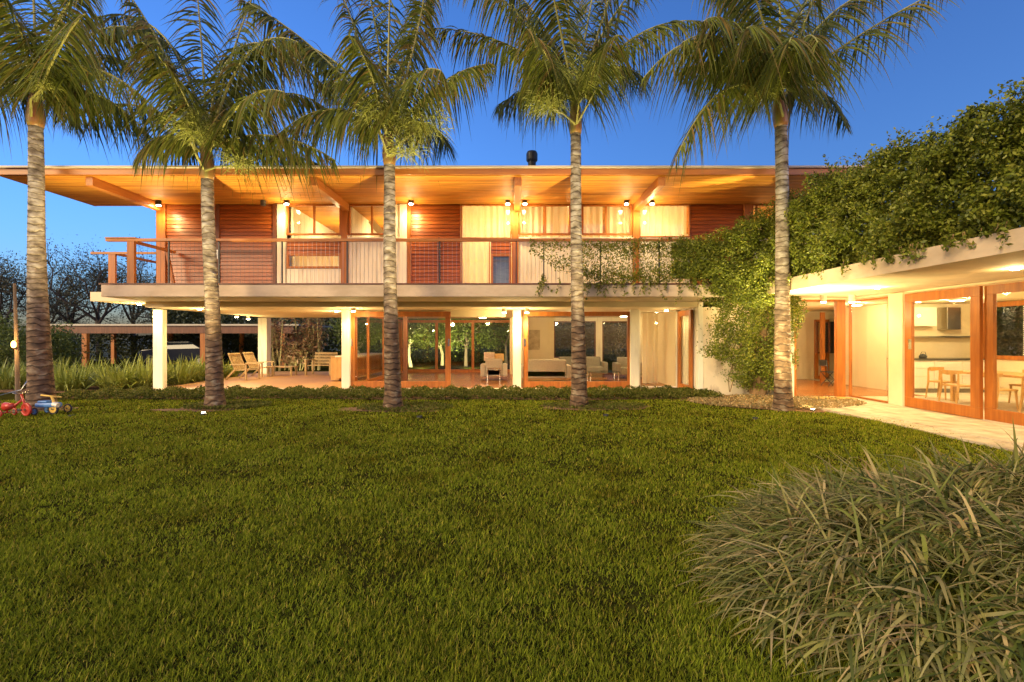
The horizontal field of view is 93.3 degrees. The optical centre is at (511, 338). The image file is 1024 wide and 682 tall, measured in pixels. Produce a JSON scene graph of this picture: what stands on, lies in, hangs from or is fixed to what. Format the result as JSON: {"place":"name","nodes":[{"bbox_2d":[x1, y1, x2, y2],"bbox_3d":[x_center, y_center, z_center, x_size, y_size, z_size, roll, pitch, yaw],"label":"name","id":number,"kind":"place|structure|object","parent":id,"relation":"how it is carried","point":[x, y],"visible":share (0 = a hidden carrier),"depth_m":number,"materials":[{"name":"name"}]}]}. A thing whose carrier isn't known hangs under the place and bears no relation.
{"place":"outdoors","nodes":[
{"label":"outdoors","id":0,"kind":"place"},
{"bbox_2d":[0,373,252,392],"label":"planting bed","id":1,"kind":"object","parent":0,"point":[90,388],"depth_m":15.22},
{"bbox_2d":[0,359,23,375],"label":"strap leaf plant","id":2,"kind":"object","parent":1,"relation":"on","point":[8,369],"visible":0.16,"depth_m":16.63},
{"bbox_2d":[0,309,25,367],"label":"shrub","id":3,"kind":"object","parent":1,"relation":"on","point":[5,329],"visible":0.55,"depth_m":21.81,"materials":[{"name":"green plant"}]},
{"bbox_2d":[0,363,26,389],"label":"strap leaf plant","id":4,"kind":"object","parent":1,"relation":"on","point":[7,382],"visible":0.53,"depth_m":14.93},
{"bbox_2d":[14,355,88,374],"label":"strap leaf plant","id":5,"kind":"object","parent":1,"relation":"on","point":[66,364],"visible":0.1,"depth_m":16.09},
{"bbox_2d":[23,358,108,390],"bbox_3d":[-13.601,1.070,14.889,2.276,1.152,2.236,0,0,0],"label":"strap leaf plant","id":6,"kind":"object","parent":1,"relation":"on","point":[67,380],"visible":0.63,"depth_m":14.63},
{"bbox_2d":[53,351,129,385],"bbox_3d":[-13.956,1.012,16.302,2.268,1.195,2.290,0,0,0],"label":"strap leaf plant","id":7,"kind":"object","parent":1,"relation":"on","point":[94,366],"visible":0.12,"depth_m":16.02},
{"bbox_2d":[82,355,147,388],"bbox_3d":[-12.487,1.027,15.203,2.469,1.179,2.097,0,0,29],"label":"strap leaf plant","id":8,"kind":"object","parent":1,"relation":"on","point":[108,378],"visible":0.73,"depth_m":14.84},
{"bbox_2d":[102,352,149,372],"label":"strap leaf plant","id":9,"kind":"object","parent":1,"relation":"on","point":[130,365],"visible":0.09,"depth_m":16.75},
{"bbox_2d":[116,352,182,387],"bbox_3d":[-11.745,1.053,15.542,2.435,1.200,2.114,0,0,-38],"label":"strap leaf plant","id":10,"kind":"object","parent":1,"relation":"on","point":[147,379],"visible":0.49,"depth_m":15.28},
{"bbox_2d":[143,355,203,384],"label":"strap leaf plant","id":11,"kind":"object","parent":1,"relation":"on","point":[185,376],"visible":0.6,"depth_m":16.61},
{"bbox_2d":[169,352,204,381],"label":"strap leaf plant","id":12,"kind":"object","parent":1,"relation":"on","point":[199,378],"visible":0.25,"depth_m":17.65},
{"bbox_2d":[190,355,233,379],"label":"strap leaf plant","id":13,"kind":"object","parent":1,"relation":"on","point":[224,371],"visible":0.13,"depth_m":18.50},
{"bbox_2d":[223,362,241,377],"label":"strap leaf plant","id":14,"kind":"object","parent":1,"relation":"on","point":[234,374],"visible":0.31,"depth_m":19.23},
{"bbox_2d":[170,371,381,387],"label":"terrace","id":15,"kind":"structure","parent":0,"point":[285,379],"depth_m":17.75,"materials":[{"name":"stone"}]},
{"bbox_2d":[225,353,261,379],"bbox_3d":[-10.178,1.069,18.311,1.070,1.008,0.740,0,0,18],"label":"lounge chair","id":16,"kind":"object","parent":15,"relation":"on","point":[237,362],"visible":1,"depth_m":18.34,"materials":[{"name":"brown wood"}]},
{"bbox_2d":[242,352,274,376],"bbox_3d":[-10.324,1.069,19.607,1.070,1.008,0.740,0,0,12],"label":"lounge chair","id":17,"kind":"object","parent":15,"relation":"on","point":[249,357],"visible":0.84,"depth_m":19.62,"materials":[{"name":"brown wood"}]},
{"bbox_2d":[266,366,297,375],"bbox_3d":[-9.595,1.360,20.192,1.100,0.380,0.585,0,0,0],"label":"table","id":18,"kind":"object","parent":15,"relation":"on","point":[282,366],"visible":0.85,"depth_m":19.96,"materials":[{"name":"brown wood"}]},
{"bbox_2d":[304,352,337,374],"bbox_3d":[-8.113,1.080,20.638,1.200,0.940,0.758,0,0,8],"label":"armchair","id":19,"kind":"object","parent":15,"relation":"on","point":[324,359],"visible":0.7,"depth_m":20.92,"materials":[{"name":"brown wood"}]},
{"bbox_2d":[330,356,341,379],"bbox_3d":[-6.377,1.095,17.700,0.340,0.850,0.640,0,0,0],"label":"outdoor cabinet","id":20,"kind":"object","parent":15,"relation":"on","point":[333,367],"visible":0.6,"depth_m":17.40,"materials":[{"name":"brown wood"}]},
{"bbox_2d":[335,353,381,377],"bbox_3d":[-5.925,1.030,19.050,0.810,0.800,3.540,0,0,0],"label":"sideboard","id":21,"kind":"object","parent":15,"relation":"on","point":[375,362],"visible":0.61,"depth_m":18.29,"materials":[{"name":"brown wood"}]},
{"bbox_2d":[153,388,650,390],"bbox_3d":[-3.110,1.675,14.700,16.780,0.250,0.700,0,0,0],"label":"terrace edge","id":22,"kind":"object","parent":15,"relation":"attached to","point":[348,388],"visible":0.07,"depth_m":14.89,"materials":[{"name":"stone"}]},
{"bbox_2d":[8,351,625,372],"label":"back lawn","id":23,"kind":"structure","parent":0,"point":[428,364],"depth_m":28.71,"materials":[{"name":"plant"}]},
{"bbox_2d":[22,320,88,369],"bbox_3d":[-22.823,0.566,23.950,3.041,2.994,2.033,0,0,0],"label":"shrub","id":24,"kind":"object","parent":23,"relation":"on","point":[68,346],"visible":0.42,"depth_m":23.96,"materials":[{"name":"green plant"}]},
{"bbox_2d":[115,263,234,334],"bbox_3d":[-26.352,-2.367,38.420,9.071,8.164,8.196,0,0,0],"label":"tree","id":25,"kind":"object","parent":23,"relation":"on","point":[146,309],"visible":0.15,"depth_m":36.97,"materials":[{"name":"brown plant"}]},
{"bbox_2d":[138,341,230,365],"bbox_3d":[-18.586,0.871,27.600,4.293,1.461,1.890,0,0,0],"label":"parked car","id":26,"kind":"object","parent":23,"relation":"on","point":[188,349],"visible":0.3,"depth_m":26.75,"materials":[{"name":"black paint"}]},
{"bbox_2d":[50,324,332,367],"bbox_3d":[-20.587,0.420,28.500,18.232,2.360,5.000,0,0,0],"label":"carport","id":27,"kind":"object","parent":23,"relation":"on","point":[85,330],"visible":0.41,"depth_m":26.10,"materials":[{"name":"wood"}]},
{"bbox_2d":[256,317,291,370],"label":"cane plant","id":28,"kind":"object","parent":23,"relation":"on","point":[275,342],"visible":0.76,"depth_m":23.61,"materials":[{"name":"green plant"}]},
{"bbox_2d":[279,336,301,369],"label":"cane plant","id":29,"kind":"object","parent":23,"relation":"on","point":[285,354],"visible":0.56,"depth_m":23.93,"materials":[{"name":"green plant"}]},
{"bbox_2d":[283,334,314,370],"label":"cane plant","id":30,"kind":"object","parent":23,"relation":"on","point":[302,354],"visible":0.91,"depth_m":23.96,"materials":[{"name":"green plant"}]},
{"bbox_2d":[286,318,316,369],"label":"cane plant","id":31,"kind":"object","parent":23,"relation":"on","point":[300,330],"visible":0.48,"depth_m":24.40,"materials":[{"name":"green plant"}]},
{"bbox_2d":[302,318,328,369],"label":"cane plant","id":32,"kind":"object","parent":23,"relation":"on","point":[318,339],"visible":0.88,"depth_m":24.40,"materials":[{"name":"green plant"}]},
{"bbox_2d":[328,318,381,352],"bbox_3d":[-8.809,-0.148,28.196,4.147,3.708,4.677,0,0,0],"label":"garden tree","id":33,"kind":"object","parent":23,"relation":"on","point":[362,326],"visible":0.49,"depth_m":27.53,"materials":[{"name":"green plant"}]},
{"bbox_2d":[148,308,625,362],"bbox_3d":[-5.998,-0.689,32.743,36.190,4.771,2.073,0,0,0],"label":"hedge","id":34,"kind":"object","parent":23,"relation":"on","point":[564,346],"visible":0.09,"depth_m":32.20,"materials":[{"name":"green plant"}]},
{"bbox_2d":[371,318,444,366],"bbox_3d":[-5.615,-0.102,26.571,4.363,3.642,4.042,0,0,-16],"label":"garden tree","id":35,"kind":"object","parent":23,"relation":"on","point":[420,330],"visible":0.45,"depth_m":26.63,"materials":[{"name":"green plant"}]},
{"bbox_2d":[410,319,470,365],"bbox_3d":[-4.316,-0.287,28.513,4.637,3.977,4.204,0,0,23],"label":"garden tree","id":36,"kind":"object","parent":23,"relation":"on","point":[441,346],"visible":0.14,"depth_m":27.94,"materials":[{"name":"green plant"}]},
{"bbox_2d":[429,319,496,365],"bbox_3d":[-2.510,-0.514,27.904,4.553,4.431,4.084,0,0,-32],"label":"garden tree","id":37,"kind":"object","parent":23,"relation":"on","point":[479,329],"visible":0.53,"depth_m":27.25,"materials":[{"name":"green plant"}]},
{"bbox_2d":[468,319,509,364],"bbox_3d":[-0.488,-0.381,29.176,4.507,4.162,4.107,0,0,0],"label":"garden tree","id":38,"kind":"object","parent":23,"relation":"on","point":[498,332],"visible":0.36,"depth_m":28.51,"materials":[{"name":"green plant"}]},
{"bbox_2d":[66,391,696,399],"bbox_3d":[-3.250,1.640,13.520,17.900,0.120,1.640,0,0,0],"label":"planting bed","id":39,"kind":"object","parent":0,"point":[476,397],"depth_m":12.70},
{"bbox_2d":[1,339,1020,372],"bbox_3d":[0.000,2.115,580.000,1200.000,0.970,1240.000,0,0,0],"label":"ground","id":40,"kind":"structure","parent":0,"point":[333,349],"depth_m":76.20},
{"bbox_2d":[0,248,26,318],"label":"tree","id":41,"kind":"object","parent":40,"relation":"on","point":[8,280],"visible":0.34,"depth_m":39.58,"materials":[{"name":"green plant"}]},
{"bbox_2d":[0,252,70,345],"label":"tree","id":42,"kind":"object","parent":40,"relation":"on","point":[5,291],"visible":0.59,"depth_m":35.68,"materials":[{"name":"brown plant"}]},
{"bbox_2d":[3,273,92,323],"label":"tree","id":43,"kind":"object","parent":40,"relation":"on","point":[54,315],"visible":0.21,"depth_m":45.65,"materials":[{"name":"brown plant"}]},
{"bbox_2d":[0,237,154,357],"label":"tree","id":44,"kind":"object","parent":40,"relation":"on","point":[99,278],"visible":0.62,"depth_m":35.84,"materials":[{"name":"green plant"}]},
{"bbox_2d":[48,256,131,355],"bbox_3d":[-35.305,-2.341,40.519,8.349,8.762,8.561,0,0,0],"label":"tree","id":45,"kind":"object","parent":40,"relation":"on","point":[68,315],"visible":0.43,"depth_m":38.98,"materials":[{"name":"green plant"}]},
{"bbox_2d":[71,234,155,356],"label":"tree","id":46,"kind":"object","parent":40,"relation":"on","point":[133,307],"visible":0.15,"depth_m":41.53,"materials":[{"name":"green plant"}]},
{"bbox_2d":[0,332,296,363],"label":"hedge","id":47,"kind":"object","parent":40,"relation":"on","point":[136,340],"visible":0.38,"depth_m":30.67,"materials":[{"name":"green plant"}]},
{"bbox_2d":[0,165,1023,426],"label":"house","id":48,"kind":"structure","parent":40,"relation":"on","point":[464,233],"depth_m":13.65,"materials":[{"name":"wood"}]},
{"bbox_2d":[286,204,340,234],"bbox_3d":[-5.611,-3.356,13.720,1.551,0.869,0.080,0,0,0],"label":"window","id":49,"kind":"structure","parent":48,"relation":"in","point":[314,206],"depth_m":13.68,"materials":[{"name":"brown wood"}]},
{"bbox_2d":[286,254,340,268],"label":"window","id":50,"kind":"structure","parent":48,"relation":"in","point":[302,261],"depth_m":13.88,"materials":[{"name":"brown wood"}]},
{"bbox_2d":[348,204,383,234],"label":"window","id":51,"kind":"structure","parent":48,"relation":"in","point":[350,205],"depth_m":13.68,"materials":[{"name":"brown wood"}]},
{"bbox_2d":[351,312,450,387],"bbox_3d":[-3.498,0.360,15.130,3.152,2.380,0.090,0,0,0],"label":"sliding door","id":52,"kind":"structure","parent":48,"relation":"in","point":[404,384],"depth_m":15.11,"materials":[{"name":"brown wood"}]},
{"bbox_2d":[461,242,489,282],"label":"window","id":53,"kind":"structure","parent":48,"relation":"in","point":[476,252],"depth_m":13.91,"materials":[{"name":"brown wood"}]},
{"bbox_2d":[461,204,510,237],"bbox_3d":[-0.735,-3.305,13.829,1.430,1.009,0.297,0,0,0],"label":"window","id":54,"kind":"structure","parent":48,"relation":"in","point":[477,220],"depth_m":13.91,"materials":[{"name":"fabric"}]},
{"bbox_2d":[480,358,506,380],"bbox_3d":[-0.662,1.146,17.976,0.980,0.800,0.848,0,0,0],"label":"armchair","id":55,"kind":"object","parent":48,"relation":"on","point":[494,367],"visible":1,"depth_m":17.60,"materials":[{"name":"beige fabric"}]},
{"bbox_2d":[484,352,494,360],"bbox_3d":[-0.831,0.670,17.750,0.400,0.320,0.180,0,0,0],"label":"cushion","id":56,"kind":"object","parent":55,"relation":"on","point":[489,355],"visible":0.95,"depth_m":17.67,"materials":[{"name":"fabric"}]},
{"bbox_2d":[491,254,510,282],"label":"window","id":57,"kind":"structure","parent":48,"relation":"in","point":[492,255],"depth_m":13.68,"materials":[{"name":"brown wood"}]},
{"bbox_2d":[526,150,537,164],"bbox_3d":[0.597,-4.789,14.500,0.340,1.638,0.340,0,0,0],"label":"chimney","id":58,"kind":"object","parent":48,"relation":"on","point":[531,157],"visible":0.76,"depth_m":14.38,"materials":[{"name":"black metal"}]},
{"bbox_2d":[528,330,539,349],"bbox_3d":[0.910,0.075,20.767,0.580,0.850,0.055,0,0,0],"label":"framed picture","id":59,"kind":"object","parent":48,"relation":"attached to","point":[533,339],"visible":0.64,"depth_m":20.74,"materials":[{"name":"fabric"}]},
{"bbox_2d":[519,204,570,236],"bbox_3d":[0.937,-3.356,13.829,1.471,0.909,0.297,0,0,0],"label":"window","id":60,"kind":"structure","parent":48,"relation":"in","point":[530,215],"depth_m":13.90,"materials":[{"name":"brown wood"}]},
{"bbox_2d":[521,359,570,377],"bbox_3d":[1.150,1.076,17.300,1.860,0.660,0.850,0,0,0],"label":"sofa","id":61,"kind":"object","parent":48,"relation":"on","point":[549,368],"visible":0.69,"depth_m":16.88,"materials":[{"name":"beige fabric"}]},
{"bbox_2d":[554,321,595,357],"bbox_3d":[2.707,0.060,20.860,1.801,1.576,0.070,0,0,0],"label":"rear window","id":62,"kind":"structure","parent":48,"relation":"in","point":[554,321],"depth_m":20.82,"materials":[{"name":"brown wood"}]},
{"bbox_2d":[523,312,629,387],"bbox_3d":[2.056,0.360,15.140,3.398,2.380,0.090,0,0,0],"label":"sliding door","id":63,"kind":"structure","parent":48,"relation":"in","point":[559,384],"depth_m":15.12,"materials":[{"name":"brown wood"}]},
{"bbox_2d":[559,356,607,373],"bbox_3d":[2.750,1.076,19.400,2.060,0.660,0.800,0,0,0],"label":"sofa","id":64,"kind":"object","parent":48,"relation":"on","point":[594,363],"visible":0.49,"depth_m":19.60,"materials":[{"name":"grey fabric"}]},
{"bbox_2d":[587,370,618,380],"bbox_3d":[3.300,1.373,17.600,1.100,0.346,0.800,0,0,0],"label":"coffee table","id":65,"kind":"object","parent":48,"relation":"on","point":[590,371],"visible":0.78,"depth_m":17.40,"materials":[{"name":"brown glass"}]},
{"bbox_2d":[582,204,631,236],"bbox_3d":[2.690,-3.356,13.829,1.430,0.909,0.297,0,0,0],"label":"window","id":66,"kind":"structure","parent":48,"relation":"in","point":[616,215],"depth_m":13.91,"materials":[{"name":"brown wood"}]},
{"bbox_2d":[602,321,626,373],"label":"rear window","id":67,"kind":"structure","parent":48,"relation":"in","point":[602,321],"depth_m":20.82,"materials":[{"name":"brown wood"}]},
{"bbox_2d":[612,357,641,374],"bbox_3d":[4.500,1.076,18.800,1.060,0.660,0.800,0,0,0],"label":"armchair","id":68,"kind":"object","parent":48,"relation":"on","point":[620,365],"visible":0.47,"depth_m":18.55,"materials":[{"name":"grey fabric"}]},
{"bbox_2d":[639,311,676,386],"bbox_3d":[4.594,0.345,15.200,1.185,2.410,0.070,0,0,0],"label":"fixed window","id":69,"kind":"structure","parent":48,"relation":"in","point":[639,311],"depth_m":15.17,"materials":[{"name":"beige paint"}]},
{"bbox_2d":[640,204,689,237],"bbox_3d":[4.322,-3.325,13.829,1.430,0.969,0.297,0,0,0],"label":"window","id":70,"kind":"structure","parent":48,"relation":"in","point":[656,220],"depth_m":13.91,"materials":[{"name":"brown wood"}]},
{"bbox_2d":[678,309,692,388],"bbox_3d":[5.203,0.360,14.550,0.070,2.380,1.100,0,0,0],"label":"open door","id":71,"kind":"structure","parent":48,"relation":"in","point":[689,313],"depth_m":14.08,"materials":[{"name":"brown wood"}]},
{"bbox_2d":[529,77,1023,395],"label":"climbing vine","id":72,"kind":"object","parent":48,"relation":"attached to","point":[945,194],"visible":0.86,"depth_m":9.06,"materials":[{"name":"green plant"}]},
{"bbox_2d":[814,320,828,378],"bbox_3d":[11.669,0.415,18.220,0.535,2.230,0.070,0,0,0],"label":"inner door","id":73,"kind":"structure","parent":48,"relation":"in","point":[816,376],"depth_m":18.18,"materials":[{"name":"brown wood"}]},
{"bbox_2d":[815,321,829,352],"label":"inner window","id":74,"kind":"structure","parent":48,"relation":"in","point":[816,323],"depth_m":17.36,"materials":[{"name":"brown wood"}]},
{"bbox_2d":[820,295,826,302],"bbox_3d":[7.794,-0.979,12.100,0.140,0.182,0.140,0,0,0],"label":"ceiling spotlight","id":75,"kind":"object","parent":48,"relation":"attached to","point":[823,298],"visible":1,"depth_m":12.04,"materials":[{"name":"beige paint"}]},
{"bbox_2d":[848,294,854,302],"bbox_3d":[8.365,-0.971,11.900,0.140,0.198,0.140,0,0,0],"label":"ceiling spotlight","id":76,"kind":"object","parent":48,"relation":"attached to","point":[851,298],"visible":1,"depth_m":11.85,"materials":[{"name":"beige paint"}]},
{"bbox_2d":[849,297,887,402],"bbox_3d":[9.000,0.280,12.190,0.070,2.540,1.380,0,0,0],"label":"fixed window","id":77,"kind":"structure","parent":48,"relation":"in","point":[850,304],"depth_m":12.84,"materials":[{"name":"brown wood"}]},
{"bbox_2d":[887,358,983,392],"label":"kitchen units","id":78,"kind":"object","parent":48,"relation":"on","point":[921,365],"visible":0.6,"depth_m":13.70,"materials":[{"name":"paint"}]},
{"bbox_2d":[914,307,969,336],"bbox_3d":[12.350,-0.460,14.170,2.300,0.880,0.340,0,0,0],"label":"wall cabinet","id":79,"kind":"object","parent":48,"relation":"attached to","point":[945,318],"depth_m":14.00,"materials":[{"name":"paint"}]},
{"bbox_2d":[925,367,958,399],"bbox_3d":[10.993,1.151,12.374,0.481,0.802,0.498,0,0,-16],"label":"dining chair","id":80,"kind":"object","parent":48,"relation":"on","point":[934,369],"visible":0.79,"depth_m":12.49,"materials":[{"name":"brown wood"}]},
{"bbox_2d":[905,286,982,418],"bbox_3d":[8.970,0.275,10.135,0.090,2.550,1.770,0,0,0],"label":"sliding door","id":81,"kind":"structure","parent":48,"relation":"in","point":[975,410],"depth_m":9.67,"materials":[{"name":"brown wood"}]},
{"bbox_2d":[938,369,969,403],"bbox_3d":[10.475,1.151,11.398,0.498,0.802,0.481,0,0,-6],"label":"dining chair","id":82,"kind":"object","parent":48,"relation":"on","point":[958,385],"visible":0.8,"depth_m":11.34,"materials":[{"name":"brown wood"}]},
{"bbox_2d":[950,370,1023,400],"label":"dining table","id":83,"kind":"object","parent":48,"relation":"on","point":[1005,374],"visible":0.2,"depth_m":11.60,"materials":[{"name":"brown wood"}]},
{"bbox_2d":[983,372,1018,410],"bbox_3d":[10.525,1.151,10.500,0.498,0.802,0.481,0,0,0],"label":"dining chair","id":84,"kind":"object","parent":48,"relation":"on","point":[999,389],"visible":0.38,"depth_m":10.28,"materials":[{"name":"brown wood"}]},
{"bbox_2d":[983,300,1023,360],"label":"kitchen window","id":85,"kind":"structure","parent":48,"relation":"in","point":[1020,302],"depth_m":13.18,"materials":[{"name":"brown wood"}]},
{"bbox_2d":[984,282,1023,425],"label":"sliding door","id":86,"kind":"structure","parent":48,"relation":"in","point":[991,412],"depth_m":9.08,"materials":[{"name":"brown wood"}]},
{"bbox_2d":[1008,370,1023,402],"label":"dining chair","id":87,"kind":"object","parent":48,"relation":"on","point":[1010,387],"visible":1,"depth_m":11.49,"materials":[{"name":"brown wood"}]},
{"bbox_2d":[1019,375,1023,412],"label":"dining chair","id":88,"kind":"object","parent":48,"relation":"on","point":[1022,393],"visible":0.87,"depth_m":9.79,"materials":[{"name":"brown wood"}]},
{"bbox_2d":[997,306,1023,355],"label":"hedge","id":89,"kind":"object","parent":40,"relation":"on","point":[1011,317],"visible":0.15,"depth_m":15.67,"materials":[{"name":"green plant"}]},
{"bbox_2d":[0,392,1023,681],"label":"lawn","id":90,"kind":"structure","parent":0,"point":[438,546],"depth_m":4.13,"materials":[{"name":"plant"}]},
{"bbox_2d":[11,283,20,400],"bbox_3d":[-12.659,0.125,12.348,0.158,3.052,0.257,0,0,-36],"label":"lamp post","id":91,"kind":"object","parent":90,"relation":"on","point":[15,344],"visible":0.94,"depth_m":12.37,"materials":[{"name":"brown wood"}]},
{"bbox_2d":[0,381,31,416],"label":"tricycle","id":92,"kind":"object","parent":90,"relation":"on","point":[26,409],"visible":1,"depth_m":9.88,"materials":[{"name":"red paint"}]},
{"bbox_2d":[31,394,72,414],"bbox_3d":[-9.687,1.383,10.182,0.540,0.434,0.437,0,0,0],"label":"tricycle","id":93,"kind":"object","parent":90,"relation":"on","point":[51,406],"visible":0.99,"depth_m":10.08,"materials":[{"name":"paint"}]},
{"bbox_2d":[0,0,174,410],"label":"palm tree","id":94,"kind":"object","parent":90,"relation":"on","point":[40,85],"visible":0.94,"depth_m":10.72,"materials":[{"name":"plant"}]},
{"bbox_2d":[150,409,189,410],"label":"mulch","id":95,"kind":"object","parent":90,"relation":"on","point":[171,409],"visible":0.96,"depth_m":10.89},
{"bbox_2d":[180,407,240,411],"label":"mulch","id":96,"kind":"object","parent":90,"relation":"on","point":[202,410],"visible":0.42,"depth_m":10.93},
{"bbox_2d":[54,0,353,408],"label":"palm tree","id":97,"kind":"object","parent":96,"relation":"on","point":[206,130],"visible":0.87,"depth_m":10.78,"materials":[{"name":"plant"}]},
{"bbox_2d":[232,0,497,409],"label":"palm tree","id":98,"kind":"object","parent":90,"relation":"on","point":[389,113],"visible":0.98,"depth_m":10.74,"materials":[{"name":"plant"}]},
{"bbox_2d":[339,406,438,411],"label":"mulch","id":99,"kind":"object","parent":90,"relation":"on","point":[354,408],"visible":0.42,"depth_m":10.66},
{"bbox_2d":[57,384,723,400],"bbox_3d":[-3.197,1.481,13.258,17.455,0.300,2.150,0,0,0],"label":"ground cover","id":100,"kind":"object","parent":90,"relation":"on","point":[452,391],"visible":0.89,"depth_m":12.87,"materials":[{"name":"green plant"}]},
{"bbox_2d":[181,399,644,412],"bbox_3d":[-2.299,1.563,11.202,10.827,0.134,1.644,0,0,0],"label":"ground cover","id":101,"kind":"object","parent":90,"relation":"on","point":[246,404],"visible":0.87,"depth_m":11.08,"materials":[{"name":"green plant"}]},
{"bbox_2d":[424,0,702,406],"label":"palm tree","id":102,"kind":"object","parent":90,"relation":"on","point":[551,82],"visible":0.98,"depth_m":11.15,"materials":[{"name":"plant"}]},
{"bbox_2d":[540,403,649,410],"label":"mulch","id":103,"kind":"object","parent":90,"relation":"on","point":[644,407],"visible":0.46,"depth_m":10.90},
{"bbox_2d":[682,398,827,411],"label":"mulch","id":104,"kind":"object","parent":90,"relation":"on","point":[806,410],"visible":0.14,"depth_m":10.89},
{"bbox_2d":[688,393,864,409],"bbox_3d":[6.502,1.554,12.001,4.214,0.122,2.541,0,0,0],"label":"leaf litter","id":105,"kind":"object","parent":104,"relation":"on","point":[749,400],"visible":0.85,"depth_m":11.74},
{"bbox_2d":[636,0,964,411],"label":"palm tree","id":106,"kind":"object","parent":90,"relation":"on","point":[762,75],"visible":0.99,"depth_m":10.32,"materials":[{"name":"plant"}]},
{"bbox_2d":[671,416,1023,681],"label":"ornamental grass","id":107,"kind":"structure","parent":90,"relation":"on","point":[903,499],"depth_m":2.64,"materials":[{"name":"plant"}]},
{"bbox_2d":[0,0,1023,338],"label":"sky","id":108,"kind":"structure","parent":0,"point":[977,50],"materials":[{"name":"blue"}]},
{"bbox_2d":[819,360,833,385],"bbox_3d":[10.256,1.124,15.600,0.464,0.851,0.384,0,0,0],"label":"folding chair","id":109,"kind":"object","parent":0,"point":[823,363],"visible":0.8,"depth_m":15.61,"materials":[{"name":"brown wood"}]},
{"bbox_2d":[794,397,1023,452],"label":"path","id":110,"kind":"structure","parent":0,"point":[972,430],"depth_m":8.88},
{"bbox_2d":[809,397,856,399],"bbox_3d":[8.250,1.546,12.485,1.000,0.017,0.470,0,0,0],"label":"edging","id":111,"kind":"object","parent":110,"relation":"on","point":[834,398],"visible":0.56,"depth_m":12.53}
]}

